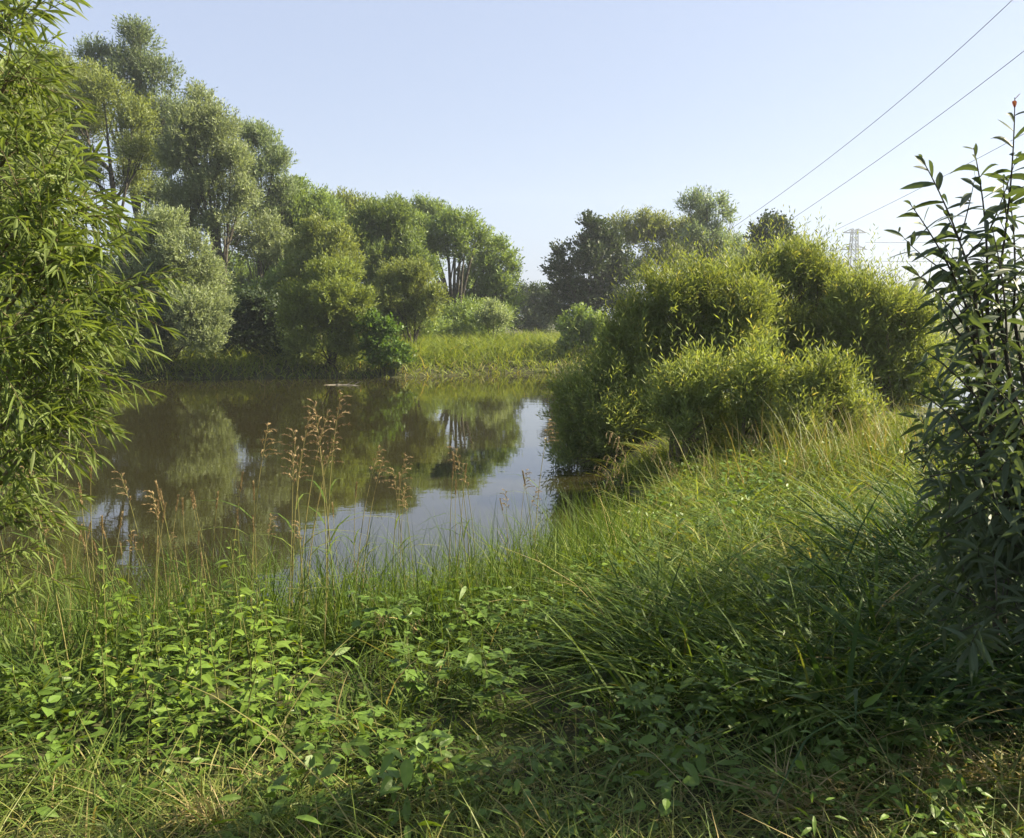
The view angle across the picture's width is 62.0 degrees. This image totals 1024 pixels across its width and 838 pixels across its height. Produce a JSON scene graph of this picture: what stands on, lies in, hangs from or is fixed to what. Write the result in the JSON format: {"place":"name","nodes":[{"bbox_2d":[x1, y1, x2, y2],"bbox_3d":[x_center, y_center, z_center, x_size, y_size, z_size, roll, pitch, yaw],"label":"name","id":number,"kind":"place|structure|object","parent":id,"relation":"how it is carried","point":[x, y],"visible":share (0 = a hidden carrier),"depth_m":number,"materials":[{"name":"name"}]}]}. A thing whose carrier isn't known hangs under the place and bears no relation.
{"place":"outdoors","nodes":[
{"label":"outdoors","id":0,"kind":"place"},
{"bbox_2d":[281,398,361,630],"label":"plume grass","id":1,"kind":"object","parent":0,"point":[322,429],"depth_m":5.20,"materials":[{"name":"plant"}]},
{"bbox_2d":[0,359,1022,644],"bbox_3d":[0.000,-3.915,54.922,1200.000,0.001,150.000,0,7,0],"label":"water","id":2,"kind":"structure","parent":0,"point":[202,439],"depth_m":14.31,"materials":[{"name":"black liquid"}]},
{"bbox_2d":[0,318,1023,837],"bbox_3d":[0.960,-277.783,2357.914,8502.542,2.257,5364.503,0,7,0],"label":"ground","id":3,"kind":"structure","parent":0,"point":[570,730],"depth_m":3.61,"materials":[{"name":"green plant"}]},
{"bbox_2d":[0,58,96,286],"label":"tree","id":4,"kind":"object","parent":3,"relation":"on","point":[27,160],"visible":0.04,"depth_m":44.56,"materials":[{"name":"green plant"}]},
{"bbox_2d":[9,42,162,271],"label":"tree","id":5,"kind":"object","parent":3,"relation":"on","point":[97,86],"visible":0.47,"depth_m":49.77,"materials":[{"name":"green plant"}]},
{"bbox_2d":[0,0,194,651],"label":"willow","id":6,"kind":"object","parent":3,"relation":"on","point":[53,260],"visible":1,"depth_m":2.83,"materials":[{"name":"green plant"}]},
{"bbox_2d":[80,645,118,727],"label":"nettle plant","id":7,"kind":"object","parent":3,"relation":"on","point":[113,683],"visible":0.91,"depth_m":3.73,"materials":[{"name":"green plant"}]},
{"bbox_2d":[98,585,135,672],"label":"nettle plant","id":8,"kind":"object","parent":3,"relation":"on","point":[124,621],"visible":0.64,"depth_m":4.40,"materials":[{"name":"green plant"}]},
{"bbox_2d":[97,548,145,668],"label":"nettle plant","id":9,"kind":"object","parent":3,"relation":"on","point":[118,594],"visible":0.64,"depth_m":4.47,"materials":[{"name":"green plant"}]},
{"bbox_2d":[4,201,240,365],"bbox_3d":[-16.604,-5.650,35.930,10.597,7.044,5.472,0,7,0],"label":"bush","id":10,"kind":"object","parent":3,"relation":"on","point":[201,324],"visible":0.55,"depth_m":34.91,"materials":[{"name":"green plant"}]},
{"bbox_2d":[66,10,193,263],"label":"tree","id":11,"kind":"object","parent":3,"relation":"on","point":[143,68],"visible":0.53,"depth_m":58.62,"materials":[{"name":"green plant"}]},
{"bbox_2d":[110,632,153,718],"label":"nettle plant","id":12,"kind":"object","parent":3,"relation":"on","point":[143,663],"visible":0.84,"depth_m":3.87,"materials":[{"name":"green plant"}]},
{"bbox_2d":[120,648,169,737],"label":"nettle plant","id":13,"kind":"object","parent":3,"relation":"on","point":[136,692],"visible":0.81,"depth_m":3.64,"materials":[{"name":"green plant"}]},
{"bbox_2d":[129,686,172,759],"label":"nettle plant","id":14,"kind":"object","parent":3,"relation":"on","point":[139,717],"visible":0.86,"depth_m":3.49,"materials":[{"name":"green plant"}]},
{"bbox_2d":[155,700,196,765],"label":"nettle plant","id":15,"kind":"object","parent":3,"relation":"on","point":[172,732],"visible":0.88,"depth_m":3.37,"materials":[{"name":"green plant"}]},
{"bbox_2d":[156,617,215,713],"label":"nettle plant","id":16,"kind":"object","parent":3,"relation":"on","point":[182,665],"visible":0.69,"depth_m":3.82,"materials":[{"name":"green plant"}]},
{"bbox_2d":[157,602,216,695],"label":"nettle plant","id":17,"kind":"object","parent":3,"relation":"on","point":[186,643],"visible":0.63,"depth_m":4.01,"materials":[{"name":"green plant"}]},
{"bbox_2d":[162,644,211,727],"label":"nettle plant","id":18,"kind":"object","parent":3,"relation":"on","point":[183,657],"visible":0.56,"depth_m":3.77,"materials":[{"name":"green plant"}]},
{"bbox_2d":[171,701,224,772],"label":"nettle plant","id":19,"kind":"object","parent":3,"relation":"on","point":[201,721],"visible":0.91,"depth_m":3.40,"materials":[{"name":"green plant"}]},
{"bbox_2d":[173,639,224,732],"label":"nettle plant","id":20,"kind":"object","parent":3,"relation":"on","point":[206,678],"visible":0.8,"depth_m":3.65,"materials":[{"name":"green plant"}]},
{"bbox_2d":[140,770,258,837],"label":"dead grass tuft","id":21,"kind":"object","parent":3,"relation":"on","point":[210,810],"visible":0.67,"depth_m":2.93,"materials":[{"name":"plant"}]},
{"bbox_2d":[147,76,265,338],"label":"tree","id":22,"kind":"object","parent":3,"relation":"on","point":[208,128],"visible":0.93,"depth_m":48.20,"materials":[{"name":"green plant"}]},
{"bbox_2d":[189,579,235,670],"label":"nettle plant","id":23,"kind":"object","parent":3,"relation":"on","point":[204,624],"visible":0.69,"depth_m":4.42,"materials":[{"name":"green plant"}]},
{"bbox_2d":[193,628,246,727],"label":"nettle plant","id":24,"kind":"object","parent":3,"relation":"on","point":[212,649],"visible":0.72,"depth_m":3.79,"materials":[{"name":"green plant"}]},
{"bbox_2d":[176,422,281,640],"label":"plume grass","id":25,"kind":"object","parent":3,"relation":"on","point":[267,431],"depth_m":4.89,"materials":[{"name":"plant"}]},
{"bbox_2d":[212,596,247,699],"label":"nettle plant","id":26,"kind":"object","parent":3,"relation":"on","point":[225,640],"visible":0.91,"depth_m":4.05,"materials":[{"name":"green plant"}]},
{"bbox_2d":[207,246,264,290],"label":"tree","id":27,"kind":"object","parent":3,"relation":"on","point":[240,275],"visible":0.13,"depth_m":71.62,"materials":[{"name":"green plant"}]},
{"bbox_2d":[214,539,258,662],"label":"nettle plant","id":28,"kind":"object","parent":3,"relation":"on","point":[244,590],"visible":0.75,"depth_m":4.61,"materials":[{"name":"green plant"}]},
{"bbox_2d":[218,694,272,765],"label":"nettle plant","id":29,"kind":"object","parent":3,"relation":"on","point":[251,731],"visible":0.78,"depth_m":3.40,"materials":[{"name":"green plant"}]},
{"bbox_2d":[226,667,274,746],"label":"nettle plant","id":30,"kind":"object","parent":3,"relation":"on","point":[243,708],"visible":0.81,"depth_m":3.49,"materials":[{"name":"green plant"}]},
{"bbox_2d":[230,606,276,698],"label":"nettle plant","id":31,"kind":"object","parent":3,"relation":"on","point":[259,657],"visible":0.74,"depth_m":3.96,"materials":[{"name":"green plant"}]},
{"bbox_2d":[232,640,276,723],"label":"nettle plant","id":32,"kind":"object","parent":3,"relation":"on","point":[255,662],"visible":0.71,"depth_m":3.74,"materials":[{"name":"green plant"}]},
{"bbox_2d":[214,281,300,360],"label":"thicket","id":33,"kind":"object","parent":3,"relation":"on","point":[252,319],"visible":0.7,"depth_m":38.91,"materials":[{"name":"green plant"}]},
{"bbox_2d":[221,209,293,286],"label":"tree","id":34,"kind":"object","parent":3,"relation":"on","point":[263,233],"visible":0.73,"depth_m":51.38,"materials":[{"name":"green plant"}]},
{"bbox_2d":[2,256,519,340],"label":"undergrowth","id":35,"kind":"object","parent":3,"relation":"on","point":[456,317],"visible":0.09,"depth_m":50.99,"materials":[{"name":"green plant"}]},
{"bbox_2d":[228,115,304,289],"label":"tree","id":36,"kind":"object","parent":3,"relation":"on","point":[273,160],"visible":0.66,"depth_m":56.01,"materials":[{"name":"green plant"}]},
{"bbox_2d":[251,601,297,699],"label":"nettle plant","id":37,"kind":"object","parent":3,"relation":"on","point":[261,640],"visible":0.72,"depth_m":4.01,"materials":[{"name":"green plant"}]},
{"bbox_2d":[274,673,320,745],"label":"nettle plant","id":38,"kind":"object","parent":3,"relation":"on","point":[306,695],"visible":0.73,"depth_m":3.59,"materials":[{"name":"green plant"}]},
{"bbox_2d":[247,173,348,334],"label":"tree","id":39,"kind":"object","parent":3,"relation":"on","point":[308,199],"visible":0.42,"depth_m":57.59,"materials":[{"name":"green plant"}]},
{"bbox_2d":[270,789,332,834],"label":"leafy herb","id":40,"kind":"object","parent":3,"relation":"on","point":[317,798],"visible":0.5,"depth_m":2.95,"materials":[{"name":"green plant"}]},
{"bbox_2d":[287,667,338,744],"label":"leafy herb","id":41,"kind":"object","parent":3,"relation":"on","point":[326,717],"visible":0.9,"depth_m":3.53,"materials":[{"name":"green plant"}]},
{"bbox_2d":[271,210,369,346],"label":"tree","id":42,"kind":"object","parent":3,"relation":"on","point":[315,234],"visible":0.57,"depth_m":43.65,"materials":[{"name":"green plant"}]},
{"bbox_2d":[272,251,380,367],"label":"bush","id":43,"kind":"object","parent":3,"relation":"on","point":[334,289],"visible":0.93,"depth_m":36.93,"materials":[{"name":"green plant"}]},
{"bbox_2d":[310,775,358,824],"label":"leafy herb","id":44,"kind":"object","parent":3,"relation":"on","point":[331,783],"visible":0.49,"depth_m":3.02,"materials":[{"name":"green plant"}]},
{"bbox_2d":[284,389,399,616],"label":"plume grass","id":45,"kind":"object","parent":3,"relation":"on","point":[338,417],"depth_m":5.30,"materials":[{"name":"plant"}]},
{"bbox_2d":[0,463,700,699],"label":"shore grass","id":46,"kind":"structure","parent":3,"relation":"on","point":[491,558],"depth_m":5.23,"materials":[{"name":"green plant"}]},
{"bbox_2d":[329,186,377,253],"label":"tree","id":47,"kind":"object","parent":3,"relation":"on","point":[351,201],"visible":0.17,"depth_m":65.69,"materials":[{"name":"green plant"}]},
{"bbox_2d":[336,590,387,652],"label":"leafy herb","id":48,"kind":"object","parent":3,"relation":"on","point":[359,624],"visible":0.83,"depth_m":4.74,"materials":[{"name":"green plant"}]},
{"bbox_2d":[348,306,418,370],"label":"creeper plant","id":49,"kind":"object","parent":3,"relation":"on","point":[377,334],"visible":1,"depth_m":36.98,"materials":[{"name":"green plant"}]},
{"bbox_2d":[351,694,422,764],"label":"leafy herb","id":50,"kind":"object","parent":3,"relation":"on","point":[382,733],"visible":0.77,"depth_m":3.37,"materials":[{"name":"green plant"}]},
{"bbox_2d":[356,594,424,653],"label":"leafy herb","id":51,"kind":"object","parent":3,"relation":"on","point":[396,609],"visible":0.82,"depth_m":4.61,"materials":[{"name":"green plant"}]},
{"bbox_2d":[338,192,447,306],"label":"tree","id":52,"kind":"object","parent":3,"relation":"on","point":[396,232],"visible":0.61,"depth_m":52.09,"materials":[{"name":"green plant"}]},
{"bbox_2d":[369,717,437,768],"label":"leafy herb","id":53,"kind":"object","parent":3,"relation":"on","point":[388,743],"visible":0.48,"depth_m":3.36,"materials":[{"name":"green plant"}]},
{"bbox_2d":[366,254,454,345],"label":"bush","id":54,"kind":"object","parent":3,"relation":"on","point":[409,280],"visible":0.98,"depth_m":42.78,"materials":[{"name":"green plant"}]},
{"bbox_2d":[386,631,434,706],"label":"leafy herb","id":55,"kind":"object","parent":3,"relation":"on","point":[409,672],"visible":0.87,"depth_m":3.99,"materials":[{"name":"green plant"}]},
{"bbox_2d":[408,190,451,247],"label":"tree","id":56,"kind":"object","parent":3,"relation":"on","point":[425,205],"visible":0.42,"depth_m":75.37,"materials":[{"name":"green plant"}]},
{"bbox_2d":[430,639,470,692],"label":"leafy herb","id":57,"kind":"object","parent":3,"relation":"on","point":[444,672],"visible":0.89,"depth_m":4.03,"materials":[{"name":"green plant"}]},
{"bbox_2d":[410,202,496,306],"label":"tree","id":58,"kind":"object","parent":3,"relation":"on","point":[455,224],"visible":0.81,"depth_m":60.46,"materials":[{"name":"green plant"}]},
{"bbox_2d":[437,589,479,649],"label":"leafy herb","id":59,"kind":"object","parent":3,"relation":"on","point":[445,615],"visible":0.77,"depth_m":4.77,"materials":[{"name":"green plant"}]},
{"bbox_2d":[448,230,527,327],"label":"tree","id":60,"kind":"object","parent":3,"relation":"on","point":[489,278],"visible":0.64,"depth_m":62.58,"materials":[{"name":"green plant"}]},
{"bbox_2d":[457,636,527,708],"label":"leafy herb","id":61,"kind":"object","parent":3,"relation":"on","point":[471,656],"visible":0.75,"depth_m":3.80,"materials":[{"name":"green plant"}]},
{"bbox_2d":[468,296,518,335],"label":"bush","id":62,"kind":"object","parent":3,"relation":"on","point":[491,316],"visible":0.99,"depth_m":49.14,"materials":[{"name":"green plant"}]},
{"bbox_2d":[461,644,531,726],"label":"leafy herb","id":63,"kind":"object","parent":3,"relation":"on","point":[497,679],"visible":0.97,"depth_m":3.67,"materials":[{"name":"green plant"}]},
{"bbox_2d":[479,595,541,647],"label":"leafy herb","id":64,"kind":"object","parent":3,"relation":"on","point":[496,617],"visible":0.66,"depth_m":4.72,"materials":[{"name":"green plant"}]},
{"bbox_2d":[0,420,1023,837],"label":"ground cover","id":65,"kind":"object","parent":3,"relation":"on","point":[406,772],"visible":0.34,"depth_m":3.45,"materials":[{"name":"green plant"}]},
{"bbox_2d":[0,426,1023,837],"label":"fallen stalks","id":66,"kind":"object","parent":3,"relation":"on","point":[516,696],"visible":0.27,"depth_m":3.48,"materials":[{"name":"plant"}]},
{"bbox_2d":[6,327,1022,380],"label":"bank grass","id":67,"kind":"structure","parent":3,"relation":"on","point":[448,348],"depth_m":39.63,"materials":[{"name":"green plant"}]},
{"bbox_2d":[499,278,559,333],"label":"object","id":68,"kind":"object","parent":3,"relation":"on","point":[533,296],"visible":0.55,"depth_m":86.98,"materials":[{"name":"green plant"}]},
{"bbox_2d":[502,798,595,837],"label":"leafy herb","id":69,"kind":"object","parent":3,"relation":"on","point":[516,809],"visible":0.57,"depth_m":2.88,"materials":[{"name":"green plant"}]},
{"bbox_2d":[514,632,583,678],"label":"leafy herb","id":70,"kind":"object","parent":3,"relation":"on","point":[552,650],"visible":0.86,"depth_m":4.16,"materials":[{"name":"green plant"}]},
{"bbox_2d":[511,736,589,781],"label":"leafy herb","id":71,"kind":"object","parent":3,"relation":"on","point":[554,757],"visible":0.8,"depth_m":3.24,"materials":[{"name":"green plant"}]},
{"bbox_2d":[533,796,603,835],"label":"leafy herb","id":72,"kind":"object","parent":3,"relation":"on","point":[542,815],"visible":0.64,"depth_m":2.87,"materials":[{"name":"green plant"}]},
{"bbox_2d":[552,302,607,353],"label":"bush","id":73,"kind":"object","parent":3,"relation":"on","point":[580,319],"visible":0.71,"depth_m":43.04,"materials":[{"name":"green plant"}]},
{"bbox_2d":[537,208,645,324],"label":"tree","id":74,"kind":"object","parent":3,"relation":"on","point":[596,241],"visible":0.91,"depth_m":64.70,"materials":[{"name":"green plant"}]},
{"bbox_2d":[566,693,645,770],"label":"leafy herb","id":75,"kind":"object","parent":3,"relation":"on","point":[609,748],"visible":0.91,"depth_m":3.28,"materials":[{"name":"green plant"}]},
{"bbox_2d":[532,312,683,469],"bbox_3d":[1.845,-0.169,14.704,3.040,3.397,2.313,0,7,0],"label":"willow bush","id":76,"kind":"object","parent":3,"relation":"on","point":[585,404],"visible":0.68,"depth_m":14.60,"materials":[{"name":"green plant"}]},
{"bbox_2d":[579,754,636,796],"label":"leafy herb","id":77,"kind":"object","parent":3,"relation":"on","point":[615,778],"visible":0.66,"depth_m":3.12,"materials":[{"name":"green plant"}]},
{"bbox_2d":[222,393,1023,652],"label":"lush grass","id":78,"kind":"structure","parent":3,"relation":"on","point":[634,466],"depth_m":8.55,"materials":[{"name":"green plant"}]},
{"bbox_2d":[615,668,678,731],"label":"leafy herb","id":79,"kind":"object","parent":3,"relation":"on","point":[648,701],"visible":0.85,"depth_m":3.49,"materials":[{"name":"green plant"}]},
{"bbox_2d":[602,203,713,294],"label":"tree","id":80,"kind":"object","parent":3,"relation":"on","point":[662,227],"visible":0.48,"depth_m":72.84,"materials":[{"name":"green plant"}]},
{"bbox_2d":[632,300,745,463],"bbox_3d":[2.704,-0.538,12.520,1.922,2.430,1.770,0,7,0],"label":"willow bush","id":81,"kind":"object","parent":3,"relation":"on","point":[698,389],"visible":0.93,"depth_m":12.31,"materials":[{"name":"green plant"}]},
{"bbox_2d":[579,215,802,422],"bbox_3d":[3.077,-1.687,15.178,3.863,3.772,2.566,2,7,13],"label":"willow bush","id":82,"kind":"object","parent":3,"relation":"on","point":[694,289],"visible":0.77,"depth_m":14.74,"materials":[{"name":"green plant"}]},
{"bbox_2d":[653,743,728,776],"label":"leafy herb","id":83,"kind":"object","parent":3,"relation":"on","point":[686,751],"visible":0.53,"depth_m":3.17,"materials":[{"name":"green plant"}]},
{"bbox_2d":[671,181,740,266],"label":"tree","id":84,"kind":"object","parent":3,"relation":"on","point":[701,214],"visible":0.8,"depth_m":68.10,"materials":[{"name":"green plant"}]},
{"bbox_2d":[430,502,1023,837],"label":"long grass","id":85,"kind":"structure","parent":3,"relation":"on","point":[611,659],"depth_m":4.09,"materials":[{"name":"green plant"}]},
{"bbox_2d":[704,662,761,718],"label":"leafy herb","id":86,"kind":"object","parent":3,"relation":"on","point":[732,696],"visible":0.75,"depth_m":3.48,"materials":[{"name":"green plant"}]},
{"bbox_2d":[714,756,767,800],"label":"leafy herb","id":87,"kind":"object","parent":3,"relation":"on","point":[745,772],"visible":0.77,"depth_m":3.05,"materials":[{"name":"green plant"}]},
{"bbox_2d":[702,299,805,454],"bbox_3d":[3.562,-0.498,12.318,1.480,2.459,1.425,0,7,0],"label":"willow bush","id":88,"kind":"object","parent":3,"relation":"on","point":[763,364],"visible":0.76,"depth_m":12.12,"materials":[{"name":"green plant"}]},
{"bbox_2d":[742,208,797,259],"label":"tree","id":89,"kind":"object","parent":3,"relation":"on","point":[766,217],"visible":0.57,"depth_m":58.48,"materials":[{"name":"green plant"}]},
{"bbox_2d":[745,696,815,760],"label":"leafy herb","id":90,"kind":"object","parent":3,"relation":"on","point":[762,721],"visible":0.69,"depth_m":3.37,"materials":[{"name":"green plant"}]},
{"bbox_2d":[686,204,904,402],"bbox_3d":[5.747,-1.875,16.917,4.686,4.694,2.879,0,7,0],"label":"willow bush","id":91,"kind":"object","parent":3,"relation":"on","point":[806,278],"visible":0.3,"depth_m":16.49,"materials":[{"name":"green plant"}]},
{"bbox_2d":[674,719,959,837],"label":"dead grass tuft","id":92,"kind":"object","parent":3,"relation":"on","point":[790,805],"visible":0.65,"depth_m":2.91,"materials":[{"name":"plant"}]},
{"bbox_2d":[737,303,903,446],"bbox_3d":[4.397,-0.485,11.779,2.449,2.261,1.474,-2,7,-19],"label":"willow bush","id":93,"kind":"object","parent":3,"relation":"on","point":[810,390],"visible":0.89,"depth_m":11.70,"materials":[{"name":"green plant"}]},
{"bbox_2d":[625,443,1023,828],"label":"reed grass","id":94,"kind":"structure","parent":3,"relation":"on","point":[927,676],"depth_m":3.87,"materials":[{"name":"green plant"}]},
{"bbox_2d":[629,385,1019,507],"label":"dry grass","id":95,"kind":"structure","parent":3,"relation":"on","point":[875,435],"depth_m":9.95,"materials":[{"name":"plant"}]},
{"bbox_2d":[791,734,863,791],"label":"leafy herb","id":96,"kind":"object","parent":3,"relation":"on","point":[832,753],"visible":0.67,"depth_m":3.08,"materials":[{"name":"green plant"}]},
{"bbox_2d":[820,703,909,752],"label":"leafy herb","id":97,"kind":"object","parent":3,"relation":"on","point":[892,722],"visible":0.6,"depth_m":3.31,"materials":[{"name":"green plant"}]},
{"bbox_2d":[805,223,966,410],"bbox_3d":[7.077,-1.703,16.060,2.990,3.890,2.216,0,7,0],"label":"willow bush","id":98,"kind":"object","parent":3,"relation":"on","point":[898,348],"visible":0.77,"depth_m":15.73,"materials":[{"name":"green plant"}]},
{"bbox_2d":[774,700,1023,837],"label":"dead grass tuft","id":99,"kind":"object","parent":3,"relation":"on","point":[980,772],"visible":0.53,"depth_m":3.07,"materials":[{"name":"plant"}]},
{"bbox_2d":[875,702,951,756],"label":"leafy herb","id":100,"kind":"object","parent":3,"relation":"on","point":[919,744],"visible":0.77,"depth_m":3.23,"materials":[{"name":"green plant"}]},
{"bbox_2d":[867,737,972,775],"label":"leafy herb","id":101,"kind":"object","parent":3,"relation":"on","point":[896,756],"visible":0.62,"depth_m":3.17,"materials":[{"name":"green plant"}]},
{"bbox_2d":[884,93,1023,732],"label":"shrub","id":102,"kind":"object","parent":3,"relation":"on","point":[998,535],"visible":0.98,"depth_m":3.04,"materials":[{"name":"green plant"}]},
{"bbox_2d":[952,773,1002,823],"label":"leafy herb","id":103,"kind":"object","parent":3,"relation":"on","point":[988,805],"visible":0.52,"depth_m":2.90,"materials":[{"name":"green plant"}]},
{"bbox_2d":[0,680,1023,837],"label":"matted grass","id":104,"kind":"structure","parent":0,"point":[673,822],"depth_m":2.92,"materials":[{"name":"plant"}]},
{"bbox_2d":[0,0,1023,317],"label":"sky","id":105,"kind":"structure","parent":0,"point":[535,115],"materials":[{"name":"blue"}]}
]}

